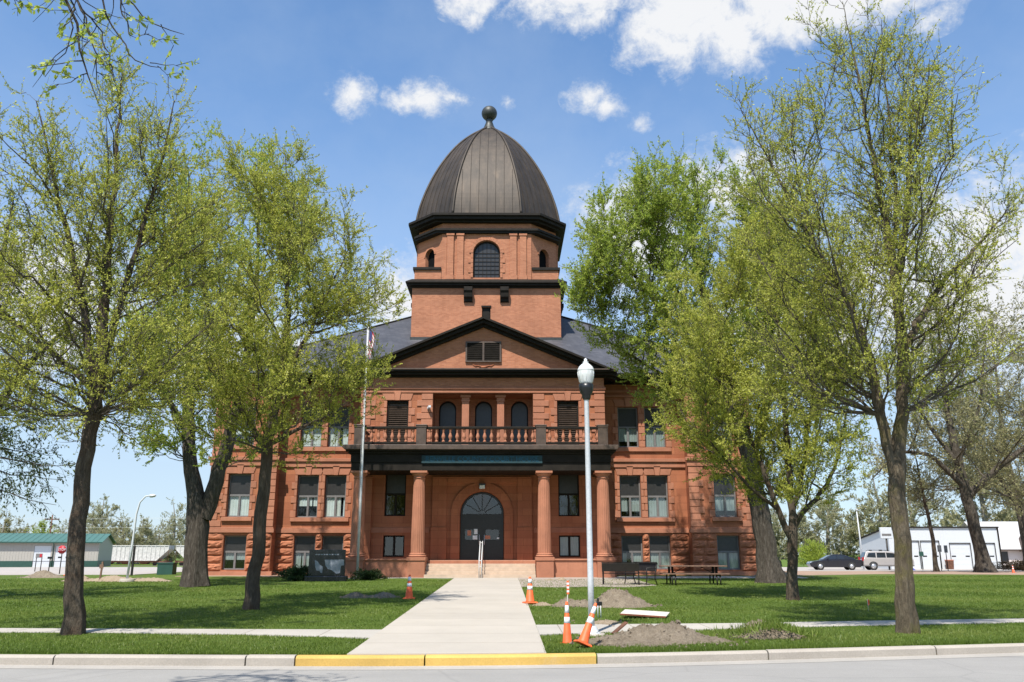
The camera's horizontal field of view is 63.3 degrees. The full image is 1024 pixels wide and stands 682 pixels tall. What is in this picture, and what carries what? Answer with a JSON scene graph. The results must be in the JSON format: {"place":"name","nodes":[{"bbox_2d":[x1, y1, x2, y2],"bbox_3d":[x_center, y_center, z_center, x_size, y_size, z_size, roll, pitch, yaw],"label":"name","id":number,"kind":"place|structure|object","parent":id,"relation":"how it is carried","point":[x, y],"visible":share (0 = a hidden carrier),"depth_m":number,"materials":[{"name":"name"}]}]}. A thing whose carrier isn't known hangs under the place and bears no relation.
{"place":"outdoors","nodes":[
{"label":"outdoors","id":0,"kind":"place"},
{"bbox_2d":[0,567,182,574],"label":"yard road","id":1,"kind":"structure","parent":0,"point":[87,570],"depth_m":67.48,"materials":[{"name":"grey concrete"}]},
{"bbox_2d":[0,628,379,638],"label":"pavement","id":2,"kind":"structure","parent":0,"point":[356,633],"depth_m":15.92,"materials":[{"name":"concrete"}]},
{"bbox_2d":[0,555,1023,665],"bbox_3d":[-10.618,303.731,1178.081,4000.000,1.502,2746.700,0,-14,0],"label":"ground","id":3,"kind":"structure","parent":0,"point":[232,578],"depth_m":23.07,"materials":[{"name":"green plant"}]},
{"bbox_2d":[0,504,35,532],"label":"tree","id":4,"kind":"object","parent":3,"relation":"on","point":[6,522],"visible":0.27,"depth_m":209.11,"materials":[{"name":"green plant"}]},
{"bbox_2d":[16,570,64,577],"bbox_3d":[-22.770,11.451,40.755,3.815,0.430,1.563,0,-14,0],"label":"dirt mound","id":5,"kind":"object","parent":3,"relation":"on","point":[43,574],"visible":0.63,"depth_m":40.50,"materials":[{"name":"grey soil"}]},
{"bbox_2d":[26,520,58,532],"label":"tree","id":6,"kind":"object","parent":3,"relation":"on","point":[43,530],"visible":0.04,"depth_m":199.91,"materials":[{"name":"green plant"}]},
{"bbox_2d":[44,515,59,532],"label":"utility pole","id":7,"kind":"object","parent":3,"relation":"on","point":[52,519],"visible":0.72,"depth_m":157.67,"materials":[{"name":"wood"}]},
{"bbox_2d":[0,518,185,527],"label":"power lines","id":8,"kind":"object","parent":7,"relation":"attached to","point":[60,527],"visible":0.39,"depth_m":157.39,"materials":[{"name":"grey metal"}]},
{"bbox_2d":[0,185,114,533],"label":"drooping tree","id":9,"kind":"object","parent":3,"relation":"on","point":[4,434],"visible":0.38,"depth_m":26.49,"materials":[{"name":"green plant"}]},
{"bbox_2d":[0,533,115,566],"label":"metal shed","id":10,"kind":"structure","parent":3,"relation":"on","point":[20,549],"depth_m":95.37,"materials":[{"name":"beige metal"}]},
{"bbox_2d":[32,546,51,566],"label":"overhead door","id":11,"kind":"structure","parent":10,"relation":"in","point":[45,550],"depth_m":94.91,"materials":[{"name":"white paint"}]},
{"bbox_2d":[54,546,66,566],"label":"overhead door","id":12,"kind":"structure","parent":10,"relation":"in","point":[57,560],"depth_m":95.33,"materials":[{"name":"white paint"}]},
{"bbox_2d":[56,501,120,533],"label":"tree","id":13,"kind":"object","parent":3,"relation":"on","point":[91,515],"visible":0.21,"depth_m":215.12,"materials":[{"name":"green plant"}]},
{"bbox_2d":[0,0,198,101],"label":"overhanging tree","id":14,"kind":"object","parent":3,"relation":"on","point":[81,33],"visible":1,"depth_m":8.95,"materials":[{"name":"green plant"}]},
{"bbox_2d":[88,493,130,537],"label":"tree","id":15,"kind":"object","parent":3,"relation":"on","point":[101,518],"visible":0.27,"depth_m":226.20,"materials":[{"name":"green plant"}]},
{"bbox_2d":[62,575,169,581],"bbox_3d":[-17.568,10.562,37.013,5.151,0.372,1.909,0,-14,0],"label":"dirt mound","id":16,"kind":"object","parent":3,"relation":"on","point":[111,578],"visible":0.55,"depth_m":36.78,"materials":[{"name":"soil"}]},
{"bbox_2d":[96,516,150,563],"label":"tree","id":17,"kind":"object","parent":3,"relation":"on","point":[120,528],"visible":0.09,"depth_m":217.38,"materials":[{"name":"green plant"}]},
{"bbox_2d":[0,18,262,635],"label":"street tree","id":18,"kind":"object","parent":3,"relation":"on","point":[95,363],"visible":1,"depth_m":16.92,"materials":[{"name":"green plant"}]},
{"bbox_2d":[119,494,155,581],"bbox_3d":[-16.581,8.808,36.823,1.200,3.990,0.591,0,-14,0],"label":"street light","id":19,"kind":"object","parent":3,"relation":"on","point":[127,579],"visible":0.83,"depth_m":36.70,"materials":[{"name":"white paint"}]},
{"bbox_2d":[108,513,168,563],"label":"tree","id":20,"kind":"object","parent":3,"relation":"on","point":[143,530],"visible":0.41,"depth_m":213.27,"materials":[{"name":"green plant"}]},
{"bbox_2d":[138,518,182,562],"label":"tree","id":21,"kind":"object","parent":3,"relation":"on","point":[173,542],"visible":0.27,"depth_m":221.76,"materials":[{"name":"green plant"}]},
{"bbox_2d":[157,562,177,574],"bbox_3d":[-19.015,12.538,45.756,0.900,0.640,0.660,0,-14,0],"label":"utility box","id":22,"kind":"object","parent":3,"relation":"on","point":[166,568],"visible":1,"depth_m":45.48,"materials":[{"name":"green metal"}]},
{"bbox_2d":[157,497,186,560],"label":"tree","id":23,"kind":"object","parent":3,"relation":"on","point":[175,526],"visible":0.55,"depth_m":229.36,"materials":[{"name":"green plant"}]},
{"bbox_2d":[170,497,186,544],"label":"tree","id":24,"kind":"object","parent":3,"relation":"on","point":[180,521],"visible":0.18,"depth_m":233.10,"materials":[{"name":"green plant"}]},
{"bbox_2d":[93,117,337,586],"bbox_3d":[-12.619,-0.301,34.974,9.540,20.765,9.128,11,-18,-37],"label":"old tree","id":25,"kind":"object","parent":3,"relation":"on","point":[201,507],"visible":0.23,"depth_m":33.53,"materials":[{"name":"green plant"}]},
{"bbox_2d":[175,575,281,576],"bbox_3d":[-13.241,12.239,43.098,7.500,0.128,2.998,0,-14,0],"label":"planting bed","id":26,"kind":"object","parent":3,"relation":"on","point":[242,575],"visible":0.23,"depth_m":43.11,"materials":[{"name":"brown soil"}]},
{"bbox_2d":[128,118,411,609],"bbox_3d":[-6.551,0.302,22.978,7.422,13.875,7.110,-5,-15,20],"label":"street tree","id":27,"kind":"object","parent":3,"relation":"on","point":[280,367],"visible":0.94,"depth_m":22.46,"materials":[{"name":"green plant"}]},
{"bbox_2d":[273,564,310,580],"bbox_3d":[-9.615,10.401,37.238,2.236,0.810,1.340,3,-15,-13],"label":"juniper shrub","id":28,"kind":"object","parent":3,"relation":"on","point":[294,573],"visible":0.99,"depth_m":37.04,"materials":[{"name":"green plant"}]},
{"bbox_2d":[304,550,347,580],"bbox_3d":[-8.287,10.071,37.193,1.840,1.410,0.600,1,-14,-3],"label":"granite monument","id":29,"kind":"object","parent":3,"relation":"on","point":[326,565],"visible":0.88,"depth_m":37.09,"materials":[{"name":"black stone"}]},
{"bbox_2d":[356,317,369,575],"bbox_3d":[-7.274,5.018,40.562,0.320,12.920,0.320,0,-14,0],"label":"flagpole","id":30,"kind":"object","parent":3,"relation":"on","point":[359,506],"visible":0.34,"depth_m":40.04,"materials":[{"name":"grey metal"}]},
{"bbox_2d":[368,328,374,358],"bbox_3d":[-7.079,0.108,41.826,0.331,1.840,0.172,0,-14,0],"label":"flag","id":31,"kind":"object","parent":30,"relation":"attached to","point":[372,339],"visible":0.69,"depth_m":41.83,"materials":[{"name":"red fabric"}]},
{"bbox_2d":[350,568,387,579],"bbox_3d":[-6.519,10.707,38.084,2.009,0.674,1.114,0,-14,0],"label":"juniper shrub","id":32,"kind":"object","parent":3,"relation":"on","point":[362,574],"visible":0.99,"depth_m":37.94,"materials":[{"name":"green plant"}]},
{"bbox_2d":[339,591,400,598],"bbox_3d":[-4.437,7.966,25.999,2.438,0.236,1.308,0,-14,0],"label":"dirt mound","id":33,"kind":"object","parent":3,"relation":"on","point":[383,594],"visible":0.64,"depth_m":25.90,"materials":[{"name":"grey soil"}]},
{"bbox_2d":[403,575,414,598],"bbox_3d":[-3.152,7.545,25.499,0.360,0.712,0.360,0,-14,0],"label":"traffic cone","id":34,"kind":"object","parent":3,"relation":"on","point":[409,593],"visible":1,"depth_m":25.41,"materials":[{"name":"orange plastic"}]},
{"bbox_2d":[347,578,545,654],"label":"front walk","id":35,"kind":"structure","parent":3,"relation":"on","point":[474,616],"depth_m":17.03,"materials":[{"name":"concrete"}]},
{"bbox_2d":[478,541,482,577],"bbox_3d":[-1.527,10.699,40.706,0.164,1.770,1.744,0,-14,0],"label":"handrail","id":36,"kind":"object","parent":35,"relation":"on","point":[480,556],"visible":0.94,"depth_m":40.57,"materials":[{"name":"grey metal"}]},
{"bbox_2d":[522,577,537,602],"bbox_3d":[0.507,7.011,23.397,0.360,0.712,0.360,5,-15,-17],"label":"traffic cone","id":37,"kind":"object","parent":35,"relation":"on","point":[530,597],"visible":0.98,"depth_m":23.31,"materials":[{"name":"orange plastic"}]},
{"bbox_2d":[208,106,758,577],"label":"courthouse","id":38,"kind":"structure","parent":3,"relation":"on","point":[474,436],"depth_m":44.90,"materials":[{"name":"red stone"}]},
{"bbox_2d":[222,535,246,569],"bbox_3d":[-14.628,11.235,44.095,1.200,1.760,0.460,0,-14,0],"label":"window","id":39,"kind":"structure","parent":38,"relation":"in","point":[235,545],"depth_m":43.98,"materials":[{"name":"grey glass"}]},
{"bbox_2d":[227,474,250,516],"bbox_3d":[-14.628,8.353,44.834,1.200,2.270,0.460,0,-14,0],"label":"window","id":40,"kind":"structure","parent":38,"relation":"in","point":[240,484],"depth_m":44.67,"materials":[{"name":"grey glass"}]},
{"bbox_2d":[293,536,315,567],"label":"window","id":41,"kind":"structure","parent":38,"relation":"in","point":[303,544],"depth_m":44.77,"materials":[{"name":"grey glass"}]},
{"bbox_2d":[297,476,318,516],"bbox_3d":[-11.145,8.559,45.638,1.150,2.270,0.460,0,-14,0],"label":"window","id":42,"kind":"structure","parent":38,"relation":"in","point":[307,503],"depth_m":45.56,"materials":[{"name":"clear glass"}]},
{"bbox_2d":[301,407,321,446],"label":"window","id":43,"kind":"structure","parent":38,"relation":"in","point":[318,442],"depth_m":46.35,"materials":[{"name":"clear glass"}]},
{"bbox_2d":[322,536,343,549],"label":"window","id":44,"kind":"structure","parent":38,"relation":"in","point":[329,542],"depth_m":44.84,"materials":[{"name":"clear glass"}]},
{"bbox_2d":[324,476,346,516],"bbox_3d":[-9.645,8.563,45.651,1.150,2.270,0.460,0,-14,0],"label":"window","id":45,"kind":"structure","parent":38,"relation":"in","point":[335,494],"depth_m":45.49,"materials":[{"name":"clear glass"}]},
{"bbox_2d":[328,407,349,446],"bbox_3d":[-9.645,4.867,46.598,1.150,2.260,0.460,0,-14,0],"label":"window","id":46,"kind":"structure","parent":38,"relation":"in","point":[345,428],"depth_m":46.40,"materials":[{"name":"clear glass"}]},
{"bbox_2d":[383,535,404,556],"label":"window","id":47,"kind":"structure","parent":38,"relation":"in","point":[393,546],"depth_m":43.42,"materials":[{"name":"glass"}]},
{"bbox_2d":[385,475,405,515],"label":"window","id":48,"kind":"structure","parent":38,"relation":"in","point":[395,493],"depth_m":43.91,"materials":[{"name":"black glass"}]},
{"bbox_2d":[439,401,455,444],"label":"arched window","id":49,"kind":"structure","parent":38,"relation":"in","point":[447,410],"depth_m":46.26,"materials":[{"name":"black glass"}]},
{"bbox_2d":[460,492,502,559],"bbox_3d":[-1.570,9.679,43.592,2.240,3.515,0.596,0,-14,0],"label":"entrance door","id":50,"kind":"structure","parent":38,"relation":"in","point":[487,527],"depth_m":43.38,"materials":[{"name":"brown metal"}]},
{"bbox_2d":[475,401,491,444],"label":"arched window","id":51,"kind":"structure","parent":38,"relation":"in","point":[483,410],"depth_m":46.27,"materials":[{"name":"black glass"}]},
{"bbox_2d":[511,401,527,444],"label":"arched window","id":52,"kind":"structure","parent":38,"relation":"in","point":[519,410],"depth_m":46.30,"materials":[{"name":"black glass"}]},
{"bbox_2d":[558,475,578,515],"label":"window","id":53,"kind":"structure","parent":38,"relation":"in","point":[568,485],"depth_m":43.99,"materials":[{"name":"black glass"}]},
{"bbox_2d":[559,535,579,556],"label":"window","id":54,"kind":"structure","parent":38,"relation":"in","point":[569,545],"depth_m":43.20,"materials":[{"name":"grey glass"}]},
{"bbox_2d":[617,408,638,446],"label":"window","id":55,"kind":"structure","parent":38,"relation":"in","point":[627,417],"depth_m":46.58,"materials":[{"name":"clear glass"}]},
{"bbox_2d":[619,476,640,517],"bbox_3d":[6.475,8.598,45.787,1.150,2.270,0.460,0,-14,0],"label":"window","id":56,"kind":"structure","parent":38,"relation":"in","point":[630,500],"depth_m":45.65,"materials":[{"name":"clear glass"}]},
{"bbox_2d":[621,536,642,561],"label":"window","id":57,"kind":"structure","parent":38,"relation":"in","point":[632,551],"depth_m":44.93,"materials":[{"name":"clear glass"}]},
{"bbox_2d":[644,408,664,446],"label":"window","id":58,"kind":"structure","parent":38,"relation":"in","point":[652,439],"depth_m":46.54,"materials":[{"name":"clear glass"}]},
{"bbox_2d":[647,476,668,517],"bbox_3d":[7.974,8.601,45.800,1.150,2.270,0.460,0,-14,0],"label":"window","id":59,"kind":"structure","parent":38,"relation":"in","point":[657,493],"depth_m":45.63,"materials":[{"name":"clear glass"}]},
{"bbox_2d":[649,536,670,568],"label":"window","id":60,"kind":"structure","parent":38,"relation":"in","point":[659,546],"depth_m":44.91,"materials":[{"name":"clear glass"}]},
{"bbox_2d":[713,476,736,516],"bbox_3d":[11.471,8.410,45.054,1.200,2.270,0.460,0,-14,0],"label":"window","id":61,"kind":"structure","parent":38,"relation":"in","point":[725,506],"depth_m":44.88,"materials":[{"name":"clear glass"}]},
{"bbox_2d":[717,536,739,569],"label":"window","id":62,"kind":"structure","parent":38,"relation":"in","point":[727,546],"depth_m":44.15,"materials":[{"name":"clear glass"}]},
{"bbox_2d":[0,643,1023,669],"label":"kerb","id":63,"kind":"structure","parent":3,"relation":"on","point":[379,660],"depth_m":12.64,"materials":[{"name":"concrete"}]},
{"bbox_2d":[562,602,571,642],"bbox_3d":[0.949,4.861,14.300,0.245,0.712,0.245,3,-15,-12],"label":"traffic cone","id":64,"kind":"object","parent":3,"relation":"on","point":[567,637],"visible":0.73,"depth_m":14.24,"materials":[{"name":"orange plastic"}]},
{"bbox_2d":[552,596,587,607],"bbox_3d":[1.651,7.134,22.665,1.713,0.335,1.222,0,-14,0],"label":"dirt mound","id":65,"kind":"object","parent":3,"relation":"on","point":[571,602],"visible":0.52,"depth_m":22.47,"materials":[{"name":"brown soil"}]},
{"bbox_2d":[574,603,596,646],"bbox_3d":[1.279,4.678,13.743,0.252,0.698,0.252,25,-24,-5],"label":"traffic cone","id":66,"kind":"object","parent":3,"relation":"on","point":[583,639],"visible":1,"depth_m":13.65,"materials":[{"name":"orange plastic"}]},
{"bbox_2d":[577,358,605,635],"bbox_3d":[1.496,3.002,16.216,0.520,5.470,0.520,0,-14,0],"label":"street lamp","id":67,"kind":"object","parent":3,"relation":"on","point":[585,372],"visible":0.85,"depth_m":16.27,"materials":[{"name":"metal"}]},
{"bbox_2d":[572,619,641,625],"bbox_3d":[1.981,6.009,17.684,1.602,0.135,1.659,0,-14,0],"label":"dirt mound","id":68,"kind":"object","parent":3,"relation":"on","point":[609,622],"visible":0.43,"depth_m":17.56,"materials":[{"name":"soil"}]},
{"bbox_2d":[575,587,662,607],"bbox_3d":[2.824,6.983,22.599,2.498,0.540,1.744,0,-14,0],"label":"dirt mound","id":69,"kind":"object","parent":3,"relation":"on","point":[614,597],"visible":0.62,"depth_m":22.22,"materials":[{"name":"brown soil"}]},
{"bbox_2d":[620,609,669,617],"bbox_3d":[3.073,6.287,19.156,1.244,0.146,0.623,0,-14,0],"label":"white board","id":70,"kind":"object","parent":3,"relation":"on","point":[645,613],"visible":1,"depth_m":19.09,"materials":[{"name":"white wood"}]},
{"bbox_2d":[569,620,748,648],"bbox_3d":[2.497,5.104,14.518,3.139,0.418,2.306,0,-14,0],"label":"dirt mound","id":71,"kind":"object","parent":3,"relation":"on","point":[672,632],"visible":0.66,"depth_m":14.28,"materials":[{"name":"brown soil"}]},
{"bbox_2d":[554,132,822,582],"bbox_3d":[7.970,0.176,36.320,12.327,20.390,8.403,0,-14,0],"label":"old tree","id":72,"kind":"object","parent":3,"relation":"on","point":[655,203],"visible":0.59,"depth_m":36.05,"materials":[{"name":"green plant"}]},
{"bbox_2d":[657,565,729,584],"bbox_3d":[7.441,9.625,34.146,2.700,0.754,1.520,0,-14,1],"label":"picnic table","id":73,"kind":"object","parent":3,"relation":"on","point":[673,573],"visible":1,"depth_m":33.89,"materials":[{"name":"brown wood"}]},
{"bbox_2d":[641,181,878,599],"bbox_3d":[8.226,1.101,26.839,8.045,14.122,7.530,0,-14,0],"label":"street tree","id":74,"kind":"object","parent":3,"relation":"on","point":[704,334],"visible":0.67,"depth_m":25.97,"materials":[{"name":"green plant"}]},
{"bbox_2d":[716,619,814,640],"bbox_3d":[4.653,5.272,15.158,1.886,0.385,1.309,0,-14,0],"label":"dirt mound","id":75,"kind":"object","parent":3,"relation":"on","point":[773,633],"visible":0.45,"depth_m":14.95,"materials":[{"name":"grey soil"}]},
{"bbox_2d":[703,616,862,640],"bbox_3d":[4.767,5.168,14.914,2.816,0.389,2.192,-7,-16,24],"label":"weed clump","id":76,"kind":"object","parent":75,"relation":"on","point":[774,624],"visible":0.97,"depth_m":14.74,"materials":[{"name":"green plant"}]},
{"bbox_2d":[769,507,820,565],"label":"tree","id":77,"kind":"object","parent":3,"relation":"on","point":[781,547],"visible":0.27,"depth_m":122.64,"materials":[{"name":"green plant"}]},
{"bbox_2d":[798,538,830,565],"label":"green shrub","id":78,"kind":"object","parent":3,"relation":"on","point":[817,553],"visible":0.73,"depth_m":97.06,"materials":[{"name":"green plant"}]},
{"bbox_2d":[781,480,865,558],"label":"tree","id":79,"kind":"object","parent":3,"relation":"on","point":[830,517],"visible":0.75,"depth_m":120.24,"materials":[{"name":"green plant"}]},
{"bbox_2d":[710,0,1023,633],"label":"street tree","id":80,"kind":"object","parent":3,"relation":"on","point":[820,356],"visible":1,"depth_m":17.06,"materials":[{"name":"green plant"}]},
{"bbox_2d":[830,466,915,552],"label":"tree","id":81,"kind":"object","parent":3,"relation":"on","point":[870,526],"visible":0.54,"depth_m":117.96,"materials":[{"name":"green plant"}]},
{"bbox_2d":[785,571,1023,574],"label":"dirt strip","id":82,"kind":"object","parent":3,"relation":"on","point":[893,572],"visible":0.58,"depth_m":50.08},
{"bbox_2d":[906,416,959,571],"bbox_3d":[26.721,9.715,53.920,4.905,10.437,5.773,-9,-17,31],"label":"young tree","id":83,"kind":"object","parent":82,"relation":"on","point":[932,536],"visible":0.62,"depth_m":53.81,"materials":[{"name":"green plant"}]},
{"bbox_2d":[855,262,1023,572],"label":"old tree","id":84,"kind":"object","parent":82,"relation":"on","point":[968,492],"visible":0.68,"depth_m":51.95,"materials":[{"name":"green plant"}]},
{"bbox_2d":[866,462,952,526],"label":"tree","id":85,"kind":"object","parent":3,"relation":"on","point":[912,521],"visible":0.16,"depth_m":119.34,"materials":[{"name":"green plant"}]},
{"bbox_2d":[908,302,1023,560],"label":"old tree","id":86,"kind":"object","parent":3,"relation":"on","point":[1017,503],"visible":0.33,"depth_m":65.70,"materials":[{"name":"green plant"}]},
{"bbox_2d":[923,460,1017,526],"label":"tree","id":87,"kind":"object","parent":3,"relation":"on","point":[952,518],"visible":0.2,"depth_m":113.99,"materials":[{"name":"green plant"}]},
{"bbox_2d":[972,559,1023,570],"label":"brown hedge","id":88,"kind":"object","parent":3,"relation":"on","point":[1016,566],"visible":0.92,"depth_m":56.20,"materials":[{"name":"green plant"}]},
{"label":"railway bank","id":89,"kind":"structure","parent":3,"relation":"on","visible":0},
{"bbox_2d":[111,565,182,565],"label":"rail track","id":90,"kind":"structure","parent":89,"relation":"on","point":[137,565],"depth_m":182.00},
{"bbox_2d":[111,545,174,565],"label":"hopper wagon","id":91,"kind":"object","parent":90,"relation":"on","point":[148,554],"visible":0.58,"depth_m":181.99,"materials":[{"name":"grey paint"}]},
{"bbox_2d":[175,545,183,565],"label":"hopper wagon","id":92,"kind":"object","parent":90,"relation":"on","point":[180,549],"visible":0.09,"depth_m":182.12,"materials":[{"name":"grey paint"}]},
{"bbox_2d":[0,656,1023,681],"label":"street","id":93,"kind":"structure","parent":0,"point":[994,669],"depth_m":11.67,"materials":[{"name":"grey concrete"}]},
{"bbox_2d":[0,653,1023,669],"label":"gutter","id":94,"kind":"object","parent":93,"relation":"on","point":[485,666],"visible":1,"depth_m":12.45,"materials":[{"name":"concrete"}]},
{"bbox_2d":[0,0,1023,554],"label":"sky","id":95,"kind":"structure","parent":0,"point":[383,90],"materials":[{"name":"blue"}]},
{"bbox_2d":[348,576,806,578],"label":"forecourt","id":96,"kind":"structure","parent":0,"point":[663,577],"depth_m":40.06,"materials":[{"name":"concrete"}]},
{"bbox_2d":[518,578,655,586],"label":"forecourt paving","id":97,"kind":"structure","parent":0,"point":[573,584],"depth_m":35.44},
{"bbox_2d":[601,562,639,584],"bbox_3d":[4.442,9.490,33.911,1.520,0.890,0.622,-2,-15,9],"label":"park bench","id":98,"kind":"object","parent":97,"relation":"on","point":[622,566],"visible":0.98,"depth_m":33.72,"materials":[{"name":"black metal"}]},
{"bbox_2d":[624,562,657,584],"bbox_3d":[5.293,9.549,34.168,0.622,0.890,1.520,8,-16,-28],"label":"park bench","id":99,"kind":"object","parent":97,"relation":"on","point":[647,566],"visible":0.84,"depth_m":34.15,"materials":[{"name":"black metal"}]},
{"bbox_2d":[536,618,1023,634],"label":"pavement","id":100,"kind":"structure","parent":0,"point":[556,629],"depth_m":17.29,"materials":[{"name":"concrete"}]},
{"bbox_2d":[782,567,1020,570],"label":"side road","id":101,"kind":"structure","parent":0,"point":[826,569],"depth_m":80.33,"materials":[{"name":"grey asphalt"}]},
{"bbox_2d":[806,554,861,569],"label":"parked car","id":102,"kind":"object","parent":101,"relation":"on","point":[846,562],"visible":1,"depth_m":77.36,"materials":[{"name":"black paint"}]},
{"bbox_2d":[879,527,891,569],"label":"pylon sign","id":103,"kind":"object","parent":101,"relation":"on","point":[885,533],"visible":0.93,"depth_m":79.58,"materials":[{"name":"white metal"}]},
{"bbox_2d":[858,550,914,569],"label":"parked car","id":104,"kind":"object","parent":101,"relation":"on","point":[872,560],"visible":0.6,"depth_m":76.65,"materials":[{"name":"silver metal"}]},
{"bbox_2d":[961,522,1022,565],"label":"building","id":105,"kind":"structure","parent":101,"relation":"on","point":[1010,541],"depth_m":94.09,"materials":[{"name":"white metal"}]},
{"bbox_2d":[857,527,1002,568],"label":"white garage","id":106,"kind":"structure","parent":0,"point":[957,541],"depth_m":83.01,"materials":[{"name":"paint"}]},
{"bbox_2d":[912,541,920,568],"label":"overhead door","id":107,"kind":"structure","parent":106,"relation":"in","point":[915,550],"depth_m":82.72,"materials":[{"name":"white paint"}]},
{"bbox_2d":[920,541,940,568],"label":"overhead door","id":108,"kind":"structure","parent":106,"relation":"in","point":[926,548],"depth_m":82.72,"materials":[{"name":"white paint"}]},
{"bbox_2d":[950,544,972,568],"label":"overhead door","id":109,"kind":"structure","parent":106,"relation":"in","point":[960,553],"depth_m":82.74,"materials":[{"name":"white paint"}]},
{"bbox_2d":[986,544,996,564],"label":"overhead door","id":110,"kind":"structure","parent":106,"relation":"in","point":[990,547],"depth_m":82.86,"materials":[{"name":"white paint"}]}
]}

